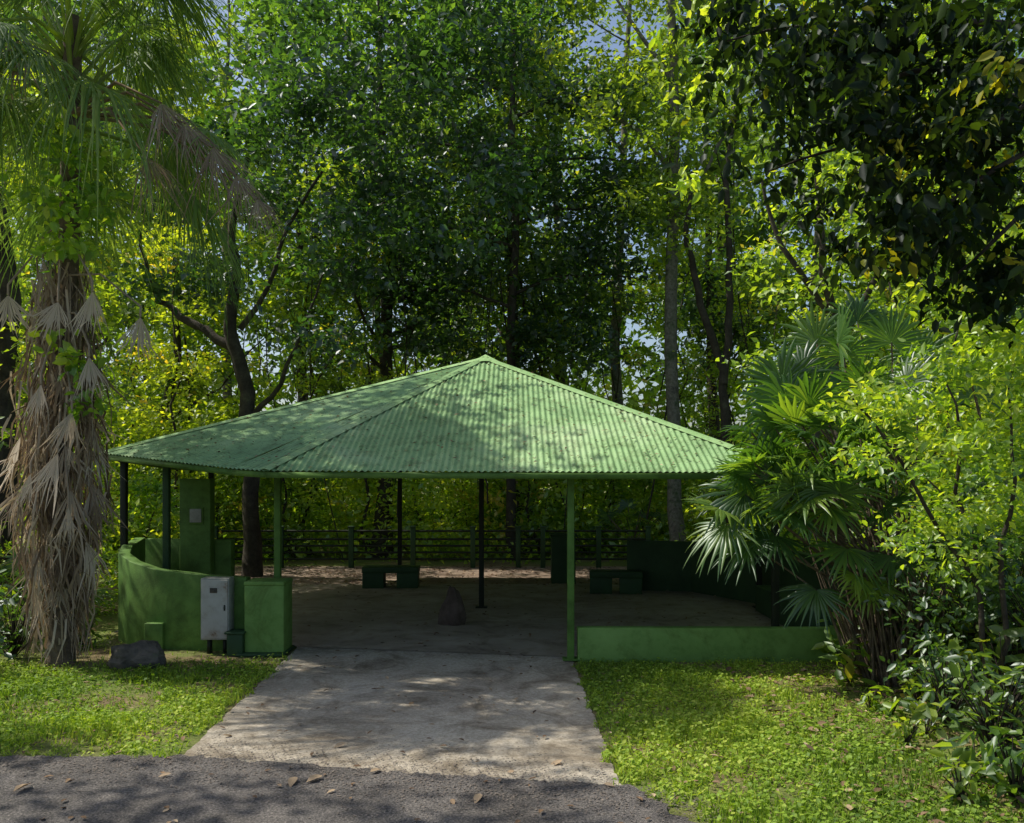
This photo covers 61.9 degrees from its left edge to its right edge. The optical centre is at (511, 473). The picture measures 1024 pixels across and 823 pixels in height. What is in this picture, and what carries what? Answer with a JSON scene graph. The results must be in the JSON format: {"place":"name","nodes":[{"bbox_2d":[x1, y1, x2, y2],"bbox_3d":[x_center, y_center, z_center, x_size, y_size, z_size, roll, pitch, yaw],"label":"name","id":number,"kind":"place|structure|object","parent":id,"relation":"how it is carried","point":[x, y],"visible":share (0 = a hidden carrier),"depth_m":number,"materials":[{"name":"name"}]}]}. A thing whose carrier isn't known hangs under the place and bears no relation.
{"place":"outdoors","nodes":[
{"label":"outdoors","id":0,"kind":"place"},
{"bbox_2d":[0,754,695,822],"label":"asphalt road","id":1,"kind":"structure","parent":0,"point":[108,804],"depth_m":6.02,"materials":[{"name":"asphalt"}]},
{"bbox_2d":[0,718,747,822],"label":"road grit","id":2,"kind":"object","parent":1,"relation":"on","point":[420,782],"visible":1,"depth_m":6.42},
{"bbox_2d":[184,646,620,785],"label":"concrete path","id":3,"kind":"structure","parent":0,"point":[475,722],"depth_m":8.03,"materials":[{"name":"concrete"}]},
{"bbox_2d":[0,481,1023,822],"bbox_3d":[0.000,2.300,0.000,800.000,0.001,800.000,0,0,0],"label":"ground","id":4,"kind":"structure","parent":0,"point":[184,657],"depth_m":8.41,"materials":[{"name":"plant"}]},
{"bbox_2d":[0,587,44,658],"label":"broadleaf plant","id":5,"kind":"object","parent":4,"relation":"on","point":[17,639],"visible":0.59,"depth_m":10.56,"materials":[{"name":"green plant"}]},
{"bbox_2d":[0,153,134,591],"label":"slender tree","id":6,"kind":"object","parent":4,"relation":"on","point":[18,359],"visible":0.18,"depth_m":14.52,"materials":[{"name":"green plant"}]},
{"bbox_2d":[5,69,138,536],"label":"slender tree","id":7,"kind":"object","parent":4,"relation":"on","point":[119,335],"visible":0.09,"depth_m":21.16,"materials":[{"name":"green plant"}]},
{"bbox_2d":[1,28,147,546],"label":"slender tree","id":8,"kind":"object","parent":4,"relation":"on","point":[109,322],"visible":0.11,"depth_m":17.76,"materials":[{"name":"green plant"}]},
{"bbox_2d":[0,0,167,382],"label":"rainforest tree","id":9,"kind":"object","parent":4,"relation":"on","point":[133,314],"visible":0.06,"depth_m":32.91,"materials":[{"name":"green plant"}]},
{"bbox_2d":[1,12,170,543],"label":"slender tree","id":10,"kind":"object","parent":4,"relation":"on","point":[109,346],"visible":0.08,"depth_m":18.59,"materials":[{"name":"green plant"}]},
{"bbox_2d":[0,0,180,614],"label":"shade tree","id":11,"kind":"object","parent":4,"relation":"on","point":[8,363],"visible":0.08,"depth_m":13.88,"materials":[{"name":"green plant"}]},
{"bbox_2d":[16,382,165,554],"bbox_3d":[-11.401,0.045,22.250,4.764,4.850,3.690,0,0,4],"label":"shrub","id":12,"kind":"object","parent":4,"relation":"on","point":[115,424],"visible":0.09,"depth_m":22.14,"materials":[{"name":"green plant"}]},
{"bbox_2d":[107,640,166,669],"bbox_3d":[-4.442,2.182,10.151,0.724,0.380,0.520,0,0,0],"label":"boulder","id":13,"kind":"object","parent":4,"relation":"on","point":[135,654],"visible":0.82,"depth_m":9.96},
{"bbox_2d":[0,0,290,666],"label":"fan palm tree","id":14,"kind":"object","parent":4,"relation":"on","point":[61,404],"visible":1,"depth_m":10.04,"materials":[{"name":"green plant"}]},
{"bbox_2d":[79,224,230,534],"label":"slender tree","id":15,"kind":"object","parent":4,"relation":"on","point":[132,375],"visible":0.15,"depth_m":24.78,"materials":[{"name":"green plant"}]},
{"bbox_2d":[100,466,226,583],"bbox_3d":[-7.271,1.182,17.844,3.135,2.689,3.569,0,0,21],"label":"shrub","id":16,"kind":"object","parent":4,"relation":"on","point":[153,500],"visible":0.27,"depth_m":17.72,"materials":[{"name":"green plant"}]},
{"bbox_2d":[95,64,240,504],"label":"rainforest tree","id":17,"kind":"object","parent":4,"relation":"on","point":[146,322],"visible":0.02,"depth_m":40.69,"materials":[{"name":"green plant"}]},
{"bbox_2d":[13,3,341,497],"bbox_3d":[-9.439,-5.264,24.404,8.199,15.490,7.977,0,0,41],"label":"rainforest tree","id":18,"kind":"object","parent":4,"relation":"on","point":[264,384],"visible":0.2,"depth_m":24.04,"materials":[{"name":"green plant"}]},
{"bbox_2d":[112,403,243,548],"bbox_3d":[-8.830,0.280,22.735,4.268,4.344,3.305,0,0,-10],"label":"shrub","id":19,"kind":"object","parent":4,"relation":"on","point":[188,426],"visible":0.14,"depth_m":22.50,"materials":[{"name":"green plant"}]},
{"bbox_2d":[118,537,250,650],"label":"curved wall","id":20,"kind":"structure","parent":4,"relation":"on","point":[162,606],"depth_m":11.14,"materials":[{"name":"green paint"}]},
{"bbox_2d":[107,212,271,538],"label":"slender tree","id":21,"kind":"object","parent":4,"relation":"on","point":[205,371],"visible":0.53,"depth_m":20.61,"materials":[{"name":"green plant"}]},
{"bbox_2d":[145,538,234,574],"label":"back wall","id":22,"kind":"structure","parent":4,"relation":"on","point":[224,556],"depth_m":12.98,"materials":[{"name":"green paint"}]},
{"bbox_2d":[116,248,268,531],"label":"slender tree","id":23,"kind":"object","parent":4,"relation":"on","point":[199,338],"visible":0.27,"depth_m":24.08,"materials":[{"name":"green plant"}]},
{"bbox_2d":[114,385,289,542],"bbox_3d":[-8.154,-0.016,23.091,4.893,4.981,3.790,0,0,-24],"label":"shrub","id":24,"kind":"object","parent":4,"relation":"on","point":[230,411],"visible":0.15,"depth_m":22.95,"materials":[{"name":"green plant"}]},
{"bbox_2d":[201,576,233,653],"bbox_3d":[-3.760,1.815,10.883,0.360,0.970,0.235,0,0,0],"label":"utility cabinet","id":25,"kind":"object","parent":4,"relation":"on","point":[217,607],"visible":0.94,"depth_m":10.78,"materials":[{"name":"metal"}]},
{"bbox_2d":[125,0,310,500],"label":"rainforest tree","id":26,"kind":"object","parent":4,"relation":"on","point":[227,393],"visible":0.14,"depth_m":36.19,"materials":[{"name":"green plant"}]},
{"bbox_2d":[206,467,320,562],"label":"shrub","id":27,"kind":"object","parent":4,"relation":"on","point":[240,480],"visible":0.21,"depth_m":22.97,"materials":[{"name":"green plant"}]},
{"bbox_2d":[236,578,294,656],"bbox_3d":[-3.150,1.835,10.930,0.600,0.930,0.550,0,0,0],"label":"concrete pedestal","id":28,"kind":"object","parent":4,"relation":"on","point":[268,615],"visible":0.98,"depth_m":10.77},
{"bbox_2d":[131,0,422,509],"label":"rainforest tree","id":29,"kind":"object","parent":4,"relation":"on","point":[287,181],"visible":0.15,"depth_m":35.13,"materials":[{"name":"green plant"}]},
{"bbox_2d":[215,470,361,557],"bbox_3d":[-5.996,0.347,22.949,4.124,4.198,3.195,0,0,-32],"label":"shrub","id":30,"kind":"object","parent":4,"relation":"on","point":[286,524],"visible":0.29,"depth_m":22.64,"materials":[{"name":"green plant"}]},
{"bbox_2d":[226,251,363,514],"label":"slender tree","id":31,"kind":"object","parent":4,"relation":"on","point":[252,362],"visible":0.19,"depth_m":29.93,"materials":[{"name":"green plant"}]},
{"bbox_2d":[246,144,376,554],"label":"slender tree","id":32,"kind":"object","parent":4,"relation":"on","point":[331,387],"visible":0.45,"depth_m":22.39,"materials":[{"name":"green plant"}]},
{"bbox_2d":[218,470,406,554],"bbox_3d":[-6.176,0.569,24.902,4.852,4.162,5.523,0,0,-34],"label":"shrub","id":33,"kind":"object","parent":4,"relation":"on","point":[332,494],"visible":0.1,"depth_m":24.33,"materials":[{"name":"green plant"}]},
{"bbox_2d":[87,0,588,576],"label":"forked tree","id":34,"kind":"object","parent":4,"relation":"on","point":[427,62],"visible":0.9,"depth_m":18.30,"materials":[{"name":"green plant"}]},
{"bbox_2d":[256,47,462,508],"bbox_3d":[-6.501,-8.449,39.292,11.651,22.012,11.335,0,0,-28],"label":"rainforest tree","id":35,"kind":"object","parent":4,"relation":"on","point":[362,368],"visible":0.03,"depth_m":38.24,"materials":[{"name":"green plant"}]},
{"bbox_2d":[290,193,436,553],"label":"slender tree","id":36,"kind":"object","parent":4,"relation":"on","point":[365,480],"visible":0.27,"depth_m":22.88,"materials":[{"name":"green plant"}]},
{"bbox_2d":[201,0,583,557],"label":"rainforest tree","id":37,"kind":"object","parent":4,"relation":"on","point":[384,357],"visible":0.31,"depth_m":23.26,"materials":[{"name":"green plant"}]},
{"bbox_2d":[89,74,879,557],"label":"hanging vines","id":38,"kind":"object","parent":37,"relation":"hanging from","point":[485,346],"visible":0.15,"depth_m":23.20,"materials":[{"name":"green plant"}]},
{"bbox_2d":[336,471,469,560],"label":"shrub","id":39,"kind":"object","parent":4,"relation":"on","point":[410,484],"visible":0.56,"depth_m":22.84,"materials":[{"name":"green plant"}]},
{"bbox_2d":[235,566,626,583],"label":"earth yard","id":40,"kind":"structure","parent":4,"relation":"on","point":[499,578],"depth_m":19.30,"materials":[{"name":"soil"}]},
{"bbox_2d":[215,526,651,567],"bbox_3d":[-1.950,1.790,20.700,10.650,1.020,0.150,0,0,0],"label":"yard fence","id":41,"kind":"object","parent":40,"relation":"on","point":[472,545],"visible":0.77,"depth_m":20.68,"materials":[{"name":"metal"}]},
{"bbox_2d":[549,532,576,583],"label":"gate pier","id":42,"kind":"structure","parent":40,"relation":"on","point":[559,557],"depth_m":17.70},
{"bbox_2d":[272,0,593,520],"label":"rainforest tree","id":43,"kind":"object","parent":4,"relation":"on","point":[545,44],"visible":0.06,"depth_m":33.18,"materials":[{"name":"green plant"}]},
{"bbox_2d":[404,471,505,555],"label":"shrub","id":44,"kind":"object","parent":4,"relation":"on","point":[456,485],"visible":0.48,"depth_m":24.43,"materials":[{"name":"green plant"}]},
{"bbox_2d":[388,97,532,544],"bbox_3d":[-1.732,-5.310,27.730,5.107,15.523,7.349,0,0,-23],"label":"slender tree","id":45,"kind":"object","parent":4,"relation":"on","point":[472,312],"visible":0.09,"depth_m":26.78,"materials":[{"name":"green plant"}]},
{"bbox_2d":[94,443,905,564],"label":"undergrowth","id":46,"kind":"object","parent":4,"relation":"on","point":[419,555],"visible":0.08,"depth_m":22.54,"materials":[{"name":"green plant"}]},
{"bbox_2d":[344,1,667,560],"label":"rainforest tree","id":47,"kind":"object","parent":4,"relation":"on","point":[588,344],"visible":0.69,"depth_m":22.04,"materials":[{"name":"green plant"}]},
{"bbox_2d":[1,0,1023,514],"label":"distant forest","id":48,"kind":"object","parent":4,"relation":"on","point":[627,382],"visible":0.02,"depth_m":47.42,"materials":[{"name":"green plant"}]},
{"bbox_2d":[1,565,1023,822],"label":"leaf litter","id":49,"kind":"object","parent":4,"relation":"on","point":[479,795],"visible":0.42,"depth_m":7.88,"materials":[{"name":"plant"}]},
{"bbox_2d":[448,471,595,555],"bbox_3d":[0.550,0.030,23.328,4.796,4.882,3.715,0,0,-27],"label":"shrub","id":50,"kind":"object","parent":4,"relation":"on","point":[533,517],"visible":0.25,"depth_m":22.64,"materials":[{"name":"green plant"}]},
{"bbox_2d":[453,471,595,554],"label":"shrub","id":51,"kind":"object","parent":4,"relation":"on","point":[520,484],"visible":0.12,"depth_m":23.85,"materials":[{"name":"green plant"}]},
{"bbox_2d":[422,3,627,548],"bbox_3d":[0.232,-4.970,23.971,4.880,14.831,7.021,0,0,25],"label":"slender tree","id":52,"kind":"object","parent":4,"relation":"on","point":[544,372],"visible":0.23,"depth_m":23.42,"materials":[{"name":"green plant"}]},
{"bbox_2d":[367,0,685,550],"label":"rainforest tree","id":53,"kind":"object","parent":4,"relation":"on","point":[521,265],"visible":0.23,"depth_m":24.22,"materials":[{"name":"green plant"}]},
{"bbox_2d":[450,0,716,515],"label":"rainforest tree","id":54,"kind":"object","parent":4,"relation":"on","point":[555,22],"visible":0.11,"depth_m":37.50,"materials":[{"name":"green plant"}]},
{"bbox_2d":[543,471,638,550],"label":"shrub","id":55,"kind":"object","parent":4,"relation":"on","point":[582,525],"visible":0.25,"depth_m":24.97,"materials":[{"name":"green plant"}]},
{"bbox_2d":[495,0,747,549],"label":"rainforest tree","id":56,"kind":"object","parent":4,"relation":"on","point":[618,301],"visible":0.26,"depth_m":25.92,"materials":[{"name":"green plant"}]},
{"bbox_2d":[566,471,699,553],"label":"shrub","id":57,"kind":"object","parent":4,"relation":"on","point":[605,504],"visible":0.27,"depth_m":24.70,"materials":[{"name":"green plant"}]},
{"bbox_2d":[546,0,810,540],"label":"rainforest tree","id":58,"kind":"object","parent":4,"relation":"on","point":[674,509],"visible":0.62,"depth_m":21.36,"materials":[{"name":"green plant"}]},
{"bbox_2d":[601,214,764,540],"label":"slender tree","id":59,"kind":"object","parent":4,"relation":"on","point":[648,352],"visible":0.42,"depth_m":23.13,"materials":[{"name":"green plant"}]},
{"bbox_2d":[613,0,800,511],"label":"rainforest tree","id":60,"kind":"object","parent":4,"relation":"on","point":[687,305],"visible":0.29,"depth_m":31.94,"materials":[{"name":"green plant"}]},
{"bbox_2d":[577,626,838,662],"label":"wall","id":61,"kind":"structure","parent":4,"relation":"on","point":[680,643],"depth_m":10.39,"materials":[{"name":"paint"}]},
{"bbox_2d":[610,46,809,530],"bbox_3d":[4.841,-4.000,20.509,4.988,12.707,4.247,0,0,0],"label":"leaning tree","id":62,"kind":"object","parent":4,"relation":"on","point":[723,368],"visible":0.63,"depth_m":20.44,"materials":[{"name":"green plant"}]},
{"bbox_2d":[613,1,815,437],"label":"rainforest tree","id":63,"kind":"object","parent":4,"relation":"on","point":[739,213],"visible":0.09,"depth_m":39.22,"materials":[{"name":"green plant"}]},
{"bbox_2d":[677,253,753,511],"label":"slender tree","id":64,"kind":"object","parent":4,"relation":"on","point":[698,410],"visible":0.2,"depth_m":33.64,"materials":[{"name":"green plant"}]},
{"bbox_2d":[661,261,795,540],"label":"slender tree","id":65,"kind":"object","parent":4,"relation":"on","point":[753,298],"visible":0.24,"depth_m":23.64,"materials":[{"name":"green plant"}]},
{"bbox_2d":[656,471,814,553],"bbox_3d":[5.073,1.057,20.537,3.966,2.988,3.484,0,0,-19],"label":"shrub","id":66,"kind":"object","parent":4,"relation":"on","point":[711,498],"visible":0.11,"depth_m":20.20,"materials":[{"name":"green plant"}]},
{"bbox_2d":[627,540,874,623],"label":"side wall","id":67,"kind":"structure","parent":4,"relation":"on","point":[660,564],"depth_m":16.20,"materials":[{"name":"paint"}]},
{"bbox_2d":[677,47,905,450],"bbox_3d":[12.763,-8.050,35.494,10.916,21.196,11.220,0,0,-33],"label":"rainforest tree","id":68,"kind":"object","parent":4,"relation":"on","point":[760,194],"visible":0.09,"depth_m":35.30,"materials":[{"name":"green plant"}]},
{"bbox_2d":[681,289,968,688],"bbox_3d":[3.507,0.063,9.360,3.342,4.548,1.903,0,0,0],"label":"clumping fan palm","id":69,"kind":"object","parent":4,"relation":"on","point":[802,391],"visible":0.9,"depth_m":9.19,"materials":[{"name":"palm leaf"},{"name":"bark"}]},
{"bbox_2d":[646,0,1023,414],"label":"overhanging tree","id":70,"kind":"object","parent":4,"relation":"on","point":[682,186],"visible":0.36,"depth_m":8.48,"materials":[{"name":"green plant"}]},
{"bbox_2d":[661,0,1023,349],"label":"overhanging tree","id":71,"kind":"object","parent":4,"relation":"on","point":[880,115],"visible":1,"depth_m":6.70,"materials":[{"name":"green plant"}]},
{"bbox_2d":[819,625,877,685],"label":"broadleaf plant","id":72,"kind":"object","parent":4,"relation":"on","point":[849,675],"visible":0.99,"depth_m":9.17,"materials":[{"name":"green plant"}]},
{"bbox_2d":[687,0,1012,548],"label":"rainforest tree","id":73,"kind":"object","parent":4,"relation":"on","point":[802,303],"visible":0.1,"depth_m":23.38,"materials":[{"name":"green plant"}]},
{"bbox_2d":[738,139,961,540],"bbox_3d":[9.429,-3.466,23.567,6.013,11.834,4.996,0,0,-36],"label":"slender tree","id":74,"kind":"object","parent":4,"relation":"on","point":[783,318],"visible":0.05,"depth_m":23.18,"materials":[{"name":"green plant"}]},
{"bbox_2d":[710,120,1023,557],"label":"slender tree","id":75,"kind":"object","parent":4,"relation":"on","point":[829,294],"visible":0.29,"depth_m":12.97,"materials":[{"name":"green plant"}]},
{"bbox_2d":[767,351,1023,570],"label":"shrub","id":76,"kind":"object","parent":4,"relation":"on","point":[975,388],"visible":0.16,"depth_m":11.24,"materials":[{"name":"green plant"}]},
{"bbox_2d":[777,1,1023,501],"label":"slender tree","id":77,"kind":"object","parent":4,"relation":"on","point":[808,73],"visible":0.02,"depth_m":18.90,"materials":[{"name":"green plant"}]},
{"bbox_2d":[785,113,1023,570],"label":"slender tree","id":78,"kind":"object","parent":4,"relation":"on","point":[922,421],"visible":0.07,"depth_m":16.50,"materials":[{"name":"green plant"}]},
{"bbox_2d":[885,717,926,747],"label":"broadleaf plant","id":79,"kind":"object","parent":4,"relation":"on","point":[909,732],"visible":0.94,"depth_m":7.13,"materials":[{"name":"green plant"}]},
{"bbox_2d":[795,465,1023,628],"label":"shrub","id":80,"kind":"object","parent":4,"relation":"on","point":[930,485],"visible":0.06,"depth_m":11.65,"materials":[{"name":"green plant"}]},
{"bbox_2d":[799,317,1023,722],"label":"leafy tree","id":81,"kind":"object","parent":4,"relation":"on","point":[958,443],"visible":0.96,"depth_m":7.60,"materials":[{"name":"green plant"}]},
{"bbox_2d":[890,647,944,707],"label":"broadleaf plant","id":82,"kind":"object","parent":4,"relation":"on","point":[913,679],"visible":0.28,"depth_m":8.41,"materials":[{"name":"green plant"}]},
{"bbox_2d":[824,0,1017,571],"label":"slender tree","id":83,"kind":"object","parent":4,"relation":"on","point":[903,282],"visible":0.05,"depth_m":17.54,"materials":[{"name":"green plant"}]},
{"bbox_2d":[832,168,1023,584],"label":"slender tree","id":84,"kind":"object","parent":4,"relation":"on","point":[960,336],"visible":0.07,"depth_m":13.41,"materials":[{"name":"green plant"}]},
{"bbox_2d":[909,692,947,741],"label":"broadleaf plant","id":85,"kind":"object","parent":4,"relation":"on","point":[923,710],"visible":0.89,"depth_m":7.37,"materials":[{"name":"green plant"}]},
{"bbox_2d":[839,470,1023,708],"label":"leafy tree","id":86,"kind":"object","parent":4,"relation":"on","point":[990,602],"visible":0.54,"depth_m":8.30,"materials":[{"name":"green plant"}]},
{"bbox_2d":[843,0,1023,519],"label":"rainforest tree","id":87,"kind":"object","parent":4,"relation":"on","point":[984,39],"visible":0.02,"depth_m":22.69,"materials":[{"name":"green plant"}]},
{"bbox_2d":[900,643,988,730],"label":"broadleaf plant","id":88,"kind":"object","parent":4,"relation":"on","point":[943,713],"visible":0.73,"depth_m":7.68,"materials":[{"name":"green plant"}]},
{"bbox_2d":[870,369,1023,563],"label":"shrub","id":89,"kind":"object","parent":4,"relation":"on","point":[969,410],"visible":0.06,"depth_m":15.03,"materials":[{"name":"green plant"}]},
{"bbox_2d":[926,747,986,806],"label":"broadleaf plant","id":90,"kind":"object","parent":4,"relation":"on","point":[958,788],"visible":0.98,"depth_m":5.95,"materials":[{"name":"green plant"}]},
{"bbox_2d":[913,565,1023,688],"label":"broadleaf plant","id":91,"kind":"object","parent":4,"relation":"on","point":[943,620],"visible":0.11,"depth_m":8.85,"materials":[{"name":"green plant"}]},
{"bbox_2d":[932,731,1005,785],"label":"broadleaf plant","id":92,"kind":"object","parent":4,"relation":"on","point":[965,756],"visible":0.46,"depth_m":6.32,"materials":[{"name":"green plant"}]},
{"bbox_2d":[931,390,1023,591],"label":"shrub","id":93,"kind":"object","parent":4,"relation":"on","point":[1014,449],"visible":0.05,"depth_m":11.53,"materials":[{"name":"green plant"}]},
{"bbox_2d":[938,652,1023,761],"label":"broadleaf plant","id":94,"kind":"object","parent":4,"relation":"on","point":[988,712],"visible":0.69,"depth_m":6.76,"materials":[{"name":"green plant"}]},
{"bbox_2d":[944,613,1023,725],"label":"broadleaf plant","id":95,"kind":"object","parent":4,"relation":"on","point":[1013,634],"visible":0.38,"depth_m":7.72,"materials":[{"name":"green plant"}]},
{"bbox_2d":[954,726,1023,802],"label":"broadleaf plant","id":96,"kind":"object","parent":4,"relation":"on","point":[1010,760],"visible":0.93,"depth_m":5.94,"materials":[{"name":"green plant"}]},
{"bbox_2d":[967,544,1023,701],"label":"broadleaf plant","id":97,"kind":"object","parent":4,"relation":"on","point":[1018,592],"visible":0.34,"depth_m":8.09,"materials":[{"name":"green plant"}]},
{"bbox_2d":[10,0,1023,471],"label":"sky","id":98,"kind":"structure","parent":0,"point":[613,22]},
{"bbox_2d":[292,584,848,656],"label":"shelter floor","id":99,"kind":"structure","parent":0,"point":[315,611],"depth_m":13.68,"materials":[{"name":"concrete"}]},
{"bbox_2d":[180,479,214,573],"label":"pillar","id":100,"kind":"structure","parent":99,"relation":"on","point":[197,525],"depth_m":12.70,"materials":[{"name":"green paint"}]},
{"bbox_2d":[362,565,419,587],"bbox_3d":[-2.420,2.070,17.100,1.120,0.420,0.420,0,0,-1],"label":"bench","id":101,"kind":"object","parent":99,"relation":"on","point":[374,576],"visible":1,"depth_m":16.90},
{"bbox_2d":[438,586,465,625],"bbox_3d":[-0.903,2.104,12.890,0.430,0.805,0.292,0,0,0],"label":"standing stone","id":102,"kind":"object","parent":99,"relation":"on","point":[452,611],"visible":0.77,"depth_m":12.81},
{"bbox_2d":[104,354,800,661],"bbox_3d":[-0.862,0.142,14.594,11.130,4.325,9.325,0,0,0],"label":"picnic shelter","id":103,"kind":"object","parent":99,"relation":"on","point":[542,425],"visible":0.82,"depth_m":11.28,"materials":[{"name":"paint"}]},
{"bbox_2d":[130,362,720,468],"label":"roof litter","id":104,"kind":"object","parent":103,"relation":"on","point":[443,420],"visible":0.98,"depth_m":11.40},
{"bbox_2d":[589,569,642,593],"bbox_3d":[1.980,2.070,16.300,1.000,0.420,0.420,0,0,6],"label":"bench","id":105,"kind":"object","parent":99,"relation":"on","point":[630,581],"visible":1,"depth_m":16.11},
{"bbox_2d":[756,585,841,626],"bbox_3d":[4.300,2.080,12.900,0.500,0.440,2.600,0,0,0],"label":"wall bench","id":106,"kind":"object","parent":99,"relation":"on","point":[763,599],"depth_m":12.78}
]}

